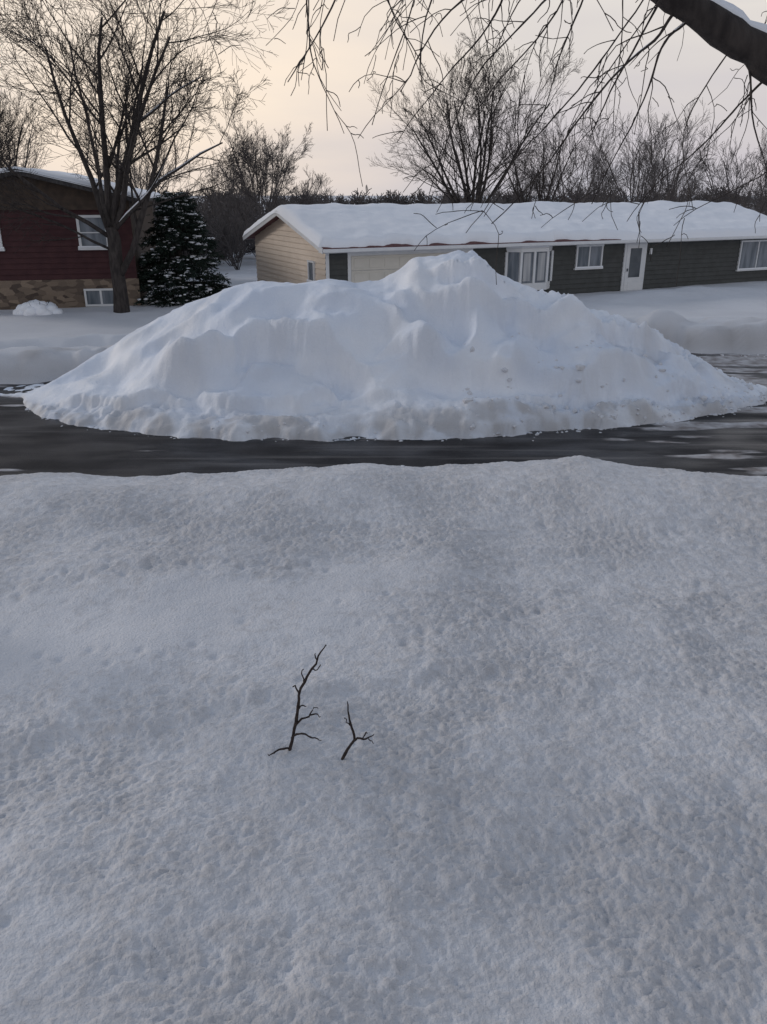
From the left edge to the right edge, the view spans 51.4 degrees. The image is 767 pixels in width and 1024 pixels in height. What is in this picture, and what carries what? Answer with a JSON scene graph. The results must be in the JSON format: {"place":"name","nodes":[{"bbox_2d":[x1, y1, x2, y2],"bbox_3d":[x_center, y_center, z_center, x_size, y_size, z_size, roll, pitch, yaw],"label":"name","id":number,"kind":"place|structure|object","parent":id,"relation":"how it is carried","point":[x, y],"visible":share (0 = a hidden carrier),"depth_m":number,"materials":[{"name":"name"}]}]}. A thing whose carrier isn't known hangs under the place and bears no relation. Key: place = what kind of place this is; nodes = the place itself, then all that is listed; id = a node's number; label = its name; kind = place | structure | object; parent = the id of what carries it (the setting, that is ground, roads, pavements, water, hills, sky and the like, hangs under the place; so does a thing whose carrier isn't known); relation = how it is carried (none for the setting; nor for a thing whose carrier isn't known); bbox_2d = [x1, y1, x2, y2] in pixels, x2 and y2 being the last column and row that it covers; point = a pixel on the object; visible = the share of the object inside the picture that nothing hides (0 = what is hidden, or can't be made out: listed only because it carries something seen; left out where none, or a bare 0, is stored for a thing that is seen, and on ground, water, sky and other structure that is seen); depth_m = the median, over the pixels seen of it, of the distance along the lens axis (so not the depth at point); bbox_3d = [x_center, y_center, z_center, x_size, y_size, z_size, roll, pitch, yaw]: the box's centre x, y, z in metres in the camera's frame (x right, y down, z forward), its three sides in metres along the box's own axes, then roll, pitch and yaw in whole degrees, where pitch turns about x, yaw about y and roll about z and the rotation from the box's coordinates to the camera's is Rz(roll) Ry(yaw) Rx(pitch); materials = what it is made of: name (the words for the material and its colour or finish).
{"place":"outdoors","nodes":[
{"label":"outdoors","id":0,"kind":"place"},
{"bbox_2d":[0,196,766,1023],"bbox_3d":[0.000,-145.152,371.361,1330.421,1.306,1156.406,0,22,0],"label":"snowy ground","id":1,"kind":"structure","parent":0,"point":[542,798],"depth_m":6.12,"materials":[{"name":"white snow"}]},
{"bbox_2d":[0,72,50,168],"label":"bare tree","id":2,"kind":"object","parent":1,"relation":"on","point":[8,126],"visible":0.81,"depth_m":45.80,"materials":[{"name":"brown plant"}]},
{"bbox_2d":[13,299,63,315],"bbox_3d":[-11.889,-6.951,27.322,1.713,0.654,1.071,0,22,0],"label":"snow covered shrub","id":3,"kind":"object","parent":1,"relation":"on","point":[33,307],"visible":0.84,"depth_m":27.07,"materials":[{"name":"white snow"}]},
{"bbox_2d":[0,278,140,309],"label":"stone base","id":4,"kind":"object","parent":1,"relation":"on","point":[66,293],"visible":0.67,"depth_m":28.66,"materials":[{"name":"brown stone"}]},
{"bbox_2d":[0,210,136,280],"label":"red siding","id":5,"kind":"object","parent":4,"relation":"on","point":[55,260],"visible":0.72,"depth_m":28.23,"materials":[{"name":"red wood"}]},
{"bbox_2d":[79,215,100,217],"bbox_3d":[-10.301,-10.408,28.037,1.070,0.090,0.100,-4,22,-10],"label":"window head","id":6,"kind":"object","parent":5,"relation":"attached to","point":[90,216],"depth_m":27.99},
{"bbox_2d":[79,218,106,245],"bbox_3d":[-10.303,-9.911,28.247,1.010,1.150,0.040,-4,22,-10],"label":"window glass","id":7,"kind":"object","parent":5,"relation":"attached to","point":[97,237],"visible":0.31,"depth_m":28.23,"materials":[{"name":"grey glass"}]},
{"bbox_3d":[-13.847,-9.144,27.786,1.200,0.090,0.130,-4,22,-10],"label":"upper window sill","id":8,"kind":"object","parent":5,"relation":"attached to","visible":0},
{"bbox_2d":[0,230,2,246],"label":"jamb window","id":9,"kind":"structure","parent":8,"relation":"on","point":[1,244],"depth_m":27.75,"materials":[{"name":"white wood"}]},
{"bbox_2d":[83,288,112,290],"bbox_3d":[-10.276,-8.069,28.894,1.150,0.070,0.059,-4,22,-10],"label":"window head","id":10,"kind":"object","parent":4,"relation":"attached to","point":[103,289],"depth_m":28.87},
{"bbox_2d":[15,175,156,298],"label":"walls","id":11,"kind":"structure","parent":1,"relation":"on","point":[146,225],"depth_m":31.78,"materials":[{"name":"red wood"}]},
{"bbox_2d":[0,176,128,209],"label":"gable siding","id":12,"kind":"object","parent":11,"relation":"attached to","point":[67,197],"visible":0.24,"depth_m":27.61,"materials":[{"name":"brown wood"}]},
{"bbox_2d":[0,166,162,198],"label":"roof snow","id":13,"kind":"structure","parent":11,"relation":"on","point":[66,176],"depth_m":27.62,"materials":[{"name":"white snow"}]},
{"bbox_2d":[0,169,136,201],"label":"rake board","id":14,"kind":"object","parent":13,"relation":"attached to","point":[60,182],"visible":0.46,"depth_m":27.02,"materials":[{"name":"brown wood"}]},
{"bbox_2d":[78,247,107,249],"bbox_3d":[-10.298,-9.401,28.426,1.130,0.090,0.130,-4,22,-10],"label":"window sill","id":15,"kind":"structure","parent":11,"relation":"attached to","point":[93,248],"depth_m":28.35,"materials":[{"name":"white wood"}]},
{"bbox_2d":[76,219,81,245],"bbox_3d":[-10.763,-9.875,28.157,0.090,0.990,0.095,-4,22,-10],"label":"window jamb","id":16,"kind":"object","parent":15,"relation":"on","point":[78,230],"depth_m":28.08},
{"bbox_2d":[78,246,100,247],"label":"window sill snow","id":17,"kind":"structure","parent":15,"relation":"on","point":[87,246],"depth_m":28.30,"materials":[{"name":"white snow"}]},
{"bbox_2d":[86,304,112,306],"bbox_3d":[-10.276,-7.559,29.099,1.150,0.070,0.059,-4,22,-10],"label":"window sill","id":18,"kind":"structure","parent":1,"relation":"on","point":[88,305],"depth_m":29.05,"materials":[{"name":"white"}]},
{"bbox_2d":[86,290,112,303],"bbox_3d":[-10.280,-7.822,29.017,1.050,0.480,0.014,-4,22,-10],"label":"window glass","id":19,"kind":"object","parent":18,"relation":"on","point":[93,297],"visible":0.64,"depth_m":29.00,"materials":[{"name":"glass"}]},
{"bbox_2d":[0,0,210,58],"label":"bare tree","id":20,"kind":"object","parent":1,"relation":"on","point":[70,25],"visible":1,"depth_m":6.42,"materials":[{"name":"brown plant"}]},
{"bbox_2d":[0,0,292,312],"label":"bare tree","id":21,"kind":"object","parent":1,"relation":"on","point":[111,210],"visible":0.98,"depth_m":25.36,"materials":[{"name":"brown plant"}]},
{"bbox_2d":[133,191,231,307],"bbox_3d":[-7.672,-9.719,29.911,4.262,4.384,4.040,-11,25,-26],"label":"spruce tree","id":22,"kind":"object","parent":1,"relation":"on","point":[181,229],"visible":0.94,"depth_m":29.32,"materials":[{"name":"green plant"}]},
{"bbox_2d":[200,84,313,216],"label":"bare tree","id":23,"kind":"object","parent":1,"relation":"on","point":[267,154],"visible":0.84,"depth_m":52.69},
{"bbox_2d":[255,218,325,283],"bbox_3d":[-3.776,-9.870,31.150,0.040,3.190,8.000,-10,24,-24],"label":"gable siding","id":24,"kind":"object","parent":1,"relation":"on","point":[285,252],"visible":0.55,"depth_m":31.26,"materials":[{"name":"beige wood"}]},
{"bbox_2d":[309,262,312,279],"bbox_3d":[-2.606,-8.736,28.984,0.040,0.780,0.580,-10,24,-24],"label":"gable window glass","id":25,"kind":"object","parent":24,"relation":"in","point":[310,271],"visible":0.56,"depth_m":29.00,"materials":[{"name":"grey glass"}]},
{"bbox_2d":[313,263,315,280],"bbox_3d":[-2.496,-8.646,28.760,0.095,0.660,0.070,-10,24,-24],"label":"gable window jamb","id":26,"kind":"object","parent":24,"relation":"attached to","point":[314,274],"visible":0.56,"depth_m":28.72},
{"bbox_2d":[268,644,325,755],"bbox_3d":[-0.624,1.414,5.751,0.452,0.996,0.164,-2,22,-4],"label":"fallen branch","id":27,"kind":"object","parent":1,"relation":"on","point":[296,723],"visible":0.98,"depth_m":5.76,"materials":[{"name":"brown wood"}]},
{"bbox_2d":[341,701,373,759],"bbox_3d":[-0.199,1.628,5.772,0.275,0.548,0.062,6,23,15],"label":"fallen branch","id":28,"kind":"object","parent":1,"relation":"on","point":[355,738],"visible":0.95,"depth_m":5.76,"materials":[{"name":"brown wood"}]},
{"bbox_2d":[0,85,766,269],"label":"distant trees","id":29,"kind":"object","parent":1,"relation":"on","point":[229,222],"visible":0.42,"depth_m":55.98,"materials":[{"name":"brown plant"}]},
{"bbox_2d":[366,14,586,202],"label":"bare tree","id":30,"kind":"object","parent":1,"relation":"on","point":[461,134],"visible":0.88,"depth_m":44.56,"materials":[{"name":"brown plant"}]},
{"bbox_2d":[201,0,766,285],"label":"overhanging tree","id":31,"kind":"object","parent":1,"relation":"on","point":[730,30],"visible":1,"depth_m":5.19,"materials":[{"name":"brown plant"}]},
{"bbox_2d":[507,251,550,283],"bbox_3d":[5.788,-9.614,31.262,2.130,1.166,0.370,-10,24,-24],"label":"window frame","id":32,"kind":"object","parent":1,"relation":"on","point":[513,266],"visible":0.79,"depth_m":30.99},
{"bbox_2d":[504,252,507,276],"bbox_3d":[4.752,-9.483,30.938,0.100,1.164,0.090,-10,24,-24],"label":"bay post","id":33,"kind":"object","parent":32,"relation":"attached to","point":[506,263],"visible":0.56,"depth_m":30.85,"materials":[{"name":"white wood"}]},
{"bbox_2d":[518,252,522,282],"bbox_3d":[5.310,-9.448,30.850,0.100,1.164,0.090,-10,24,-24],"label":"bay post","id":34,"kind":"object","parent":32,"relation":"on","point":[520,268],"visible":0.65,"depth_m":30.80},
{"bbox_2d":[522,253,530,280],"bbox_3d":[5.569,-9.506,30.954,0.330,1.040,0.016,-10,24,-24],"label":"bay curtain","id":35,"kind":"object","parent":32,"relation":"hanging from","point":[526,266],"visible":1,"depth_m":30.94,"materials":[{"name":"white fabric"}]},
{"bbox_2d":[532,252,536,282],"bbox_3d":[5.876,-9.547,31.096,0.100,1.164,0.090,-10,24,-24],"label":"bay post","id":36,"kind":"object","parent":32,"relation":"on","point":[534,267],"visible":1,"depth_m":31.05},
{"bbox_2d":[537,253,545,280],"bbox_3d":[6.180,-9.617,31.230,0.330,1.040,0.015,-10,24,-24],"label":"bay curtain","id":37,"kind":"object","parent":32,"relation":"hanging from","point":[541,266],"visible":1,"depth_m":31.22,"materials":[{"name":"white fabric"}]},
{"bbox_2d":[545,251,549,281],"bbox_3d":[6.433,-9.652,31.358,0.100,1.164,0.090,-10,24,-24],"label":"bay post","id":38,"kind":"object","parent":32,"relation":"on","point":[547,267],"visible":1,"depth_m":31.31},
{"bbox_2d":[549,250,553,280],"bbox_3d":[6.702,-9.838,31.821,0.100,1.164,0.090,-10,24,-24],"label":"bay post","id":39,"kind":"object","parent":32,"relation":"attached to","point":[551,265],"visible":1,"depth_m":31.79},
{"bbox_2d":[484,87,600,202],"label":"bare tree","id":40,"kind":"object","parent":1,"relation":"on","point":[539,179],"visible":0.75,"depth_m":49.61,"materials":[{"name":"brown plant"}]},
{"bbox_2d":[329,239,766,294],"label":"front siding","id":41,"kind":"object","parent":1,"relation":"on","point":[708,262],"visible":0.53,"depth_m":34.10,"materials":[{"name":"grey wood"}]},
{"bbox_2d":[325,253,329,278],"bbox_3d":[-1.954,-8.078,27.968,0.130,2.336,0.013,-10,24,-24],"label":"corner board","id":42,"kind":"object","parent":41,"relation":"attached to","point":[327,265],"depth_m":27.76,"materials":[{"name":"white wood"}]},
{"bbox_2d":[347,249,472,281],"bbox_3d":[1.049,-8.485,29.405,5.150,2.220,0.070,-10,24,-24],"label":"garage frame","id":43,"kind":"object","parent":41,"relation":"attached to","point":[349,255],"depth_m":28.65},
{"bbox_2d":[351,269,398,282],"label":"garage panel","id":44,"kind":"structure","parent":43,"relation":"attached to","point":[368,272],"depth_m":28.52,"materials":[{"name":"beige metal"}]},
{"bbox_2d":[354,273,366,282],"bbox_3d":[-0.820,-8.342,28.392,0.480,0.330,0.015,-10,24,-24],"label":"garage inset","id":45,"kind":"object","parent":44,"relation":"attached to","point":[360,277],"visible":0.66,"depth_m":28.38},
{"bbox_2d":[370,272,381,280],"bbox_3d":[-0.281,-8.440,28.636,0.480,0.330,0.015,-10,24,-24],"label":"garage inset","id":46,"kind":"object","parent":44,"relation":"attached to","point":[376,276],"visible":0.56,"depth_m":28.62,"materials":[{"name":"beige metal"}]},
{"bbox_2d":[351,252,467,270],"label":"garage panel","id":47,"kind":"structure","parent":43,"relation":"attached to","point":[398,266],"depth_m":28.58,"materials":[{"name":"beige metal"}]},
{"bbox_2d":[400,256,410,265],"bbox_3d":[0.798,-9.105,28.936,0.480,0.330,0.015,-10,24,-24],"label":"garage inset","id":48,"kind":"object","parent":47,"relation":"attached to","point":[404,261],"visible":0.71,"depth_m":28.91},
{"bbox_2d":[506,246,552,251],"bbox_3d":[5.799,-10.218,30.996,2.250,0.150,0.420,-10,24,-24],"label":"bay head","id":49,"kind":"object","parent":41,"relation":"attached to","point":[541,249],"visible":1,"depth_m":30.72},
{"bbox_2d":[522,281,549,289],"bbox_3d":[5.799,-8.932,31.512,2.250,0.280,0.420,-10,24,-24],"label":"bay base","id":50,"kind":"object","parent":41,"relation":"attached to","point":[542,285],"visible":0.5,"depth_m":31.47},
{"bbox_2d":[573,267,602,269],"bbox_3d":[8.387,-9.978,32.626,1.450,0.070,0.130,-10,24,-24],"label":"kitchen window sill","id":51,"kind":"structure","parent":41,"relation":"attached to","point":[588,268],"depth_m":32.53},
{"bbox_2d":[577,246,601,266],"bbox_3d":[8.376,-10.399,32.481,1.330,0.940,0.040,-10,24,-24],"label":"kitchen window glass","id":52,"kind":"object","parent":41,"relation":"attached to","point":[595,256],"visible":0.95,"depth_m":32.46,"materials":[{"name":"grey glass"}]},
{"bbox_2d":[575,247,578,266],"bbox_3d":[7.804,-10.292,32.214,0.070,0.820,0.095,-10,24,-24],"label":"kitchen window jamb","id":53,"kind":"object","parent":52,"relation":"on","point":[576,255],"visible":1,"depth_m":32.17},
{"bbox_2d":[588,247,590,265],"bbox_3d":[8.377,-10.399,32.479,0.060,0.820,0.085,-10,24,-24],"label":"kitchen window mullion","id":54,"kind":"object","parent":52,"relation":"attached to","point":[589,256],"visible":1,"depth_m":32.43},
{"bbox_2d":[600,246,603,265],"bbox_3d":[8.955,-10.502,32.735,0.070,0.820,0.095,-10,24,-24],"label":"kitchen window jamb","id":55,"kind":"object","parent":52,"relation":"on","point":[601,255],"visible":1,"depth_m":32.68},
{"bbox_2d":[576,244,603,246],"bbox_3d":[8.380,-10.809,32.307,1.390,0.070,0.100,-10,24,-24],"label":"kitchen window head","id":56,"kind":"object","parent":41,"relation":"attached to","point":[589,245],"visible":0.95,"depth_m":32.23},
{"bbox_2d":[735,268,766,270],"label":"bedroom window sill","id":57,"kind":"structure","parent":41,"relation":"attached to","point":[751,269],"depth_m":36.55,"materials":[{"name":"white wood"}]},
{"bbox_2d":[739,241,766,267],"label":"bedroom window glass","id":58,"kind":"object","parent":41,"relation":"attached to","point":[748,255],"visible":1,"depth_m":36.40,"materials":[{"name":"grey glass"}]},
{"bbox_2d":[737,242,742,268],"bbox_3d":[16.118,-11.595,36.061,0.070,1.190,0.095,-10,24,-24],"label":"bedroom window jamb","id":59,"kind":"object","parent":58,"relation":"attached to","point":[740,251],"visible":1,"depth_m":36.02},
{"bbox_2d":[755,241,759,267],"bbox_3d":[17.118,-11.779,36.518,0.060,1.190,0.085,-10,24,-24],"label":"bedroom window mullion","id":60,"kind":"object","parent":58,"relation":"attached to","point":[757,254],"visible":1,"depth_m":36.47},
{"bbox_2d":[741,240,766,241],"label":"bedroom window head","id":61,"kind":"object","parent":41,"relation":"attached to","point":[752,240],"visible":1,"depth_m":36.02},
{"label":"walls","id":62,"kind":"object","parent":1,"relation":"on","visible":0},
{"bbox_2d":[246,216,620,248],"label":"roof","id":63,"kind":"structure","parent":62,"relation":"on","point":[263,227],"depth_m":29.84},
{"bbox_2d":[243,210,322,253],"bbox_3d":[-4.082,-10.886,30.581,0.036,1.300,9.200,-10,24,-24],"label":"rake board","id":64,"kind":"object","parent":63,"relation":"attached to","point":[264,222],"visible":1,"depth_m":30.09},
{"bbox_2d":[242,200,766,247],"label":"roof snow","id":65,"kind":"structure","parent":63,"relation":"on","point":[334,225],"depth_m":31.68,"materials":[{"name":"white snow"}]},
{"bbox_2d":[318,238,766,253],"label":"soffit","id":66,"kind":"structure","parent":63,"relation":"attached to","point":[533,246],"depth_m":30.44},
{"bbox_2d":[323,235,766,252],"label":"gutter","id":67,"kind":"object","parent":63,"relation":"attached to","point":[509,245],"visible":1,"depth_m":30.21,"materials":[{"name":"white metal"}]},
{"bbox_2d":[620,243,647,290],"bbox_3d":[10.565,-10.310,33.667,1.200,2.130,0.080,-10,24,-24],"label":"door frame","id":68,"kind":"object","parent":62,"relation":"attached to","point":[624,266],"visible":0.11,"depth_m":33.54,"materials":[{"name":"white wood"}]},
{"bbox_2d":[623,243,645,290],"bbox_3d":[10.587,-10.280,33.631,0.960,2.000,0.019,-10,24,-24],"label":"door slab","id":69,"kind":"structure","parent":68,"relation":"in","point":[639,278],"depth_m":33.59,"materials":[{"name":"white wood"}]},
{"bbox_2d":[627,281,637,289],"bbox_3d":[10.594,-9.634,33.874,0.600,0.380,0.012,-10,24,-24],"label":"door lower panel","id":70,"kind":"structure","parent":69,"relation":"attached to","point":[632,285],"depth_m":33.87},
{"bbox_2d":[628,248,641,276],"bbox_3d":[10.595,-10.492,33.528,0.600,1.170,0.015,-10,24,-24],"label":"door glass","id":71,"kind":"object","parent":69,"relation":"in","point":[635,262],"visible":1,"depth_m":33.51,"materials":[{"name":"grey glass"}]},
{"bbox_2d":[0,353,766,476],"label":"asphalt road","id":72,"kind":"structure","parent":0,"point":[727,443],"depth_m":14.39,"materials":[{"name":"grey asphalt"}]},
{"bbox_2d":[0,250,766,441],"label":"snow pile","id":73,"kind":"object","parent":72,"relation":"on","point":[460,344],"visible":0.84,"depth_m":16.27,"materials":[{"name":"white snow"}]},
{"bbox_2d":[0,0,766,195],"label":"sky","id":74,"kind":"structure","parent":0,"point":[333,152],"materials":[{"name":"grey"}]},
{"bbox_2d":[506,246,550,247],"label":"bay roof snow","id":75,"kind":"structure","parent":0,"point":[529,247],"depth_m":30.72,"materials":[{"name":"white snow"}]},
{"bbox_2d":[575,266,602,267],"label":"kitchen window sill snow","id":76,"kind":"structure","parent":0,"point":[588,266],"depth_m":32.54,"materials":[{"name":"white snow"}]},
{"bbox_2d":[737,267,766,269],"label":"bedroom window sill snow","id":77,"kind":"structure","parent":0,"point":[751,268],"depth_m":36.55,"materials":[{"name":"white snow"}]}
]}

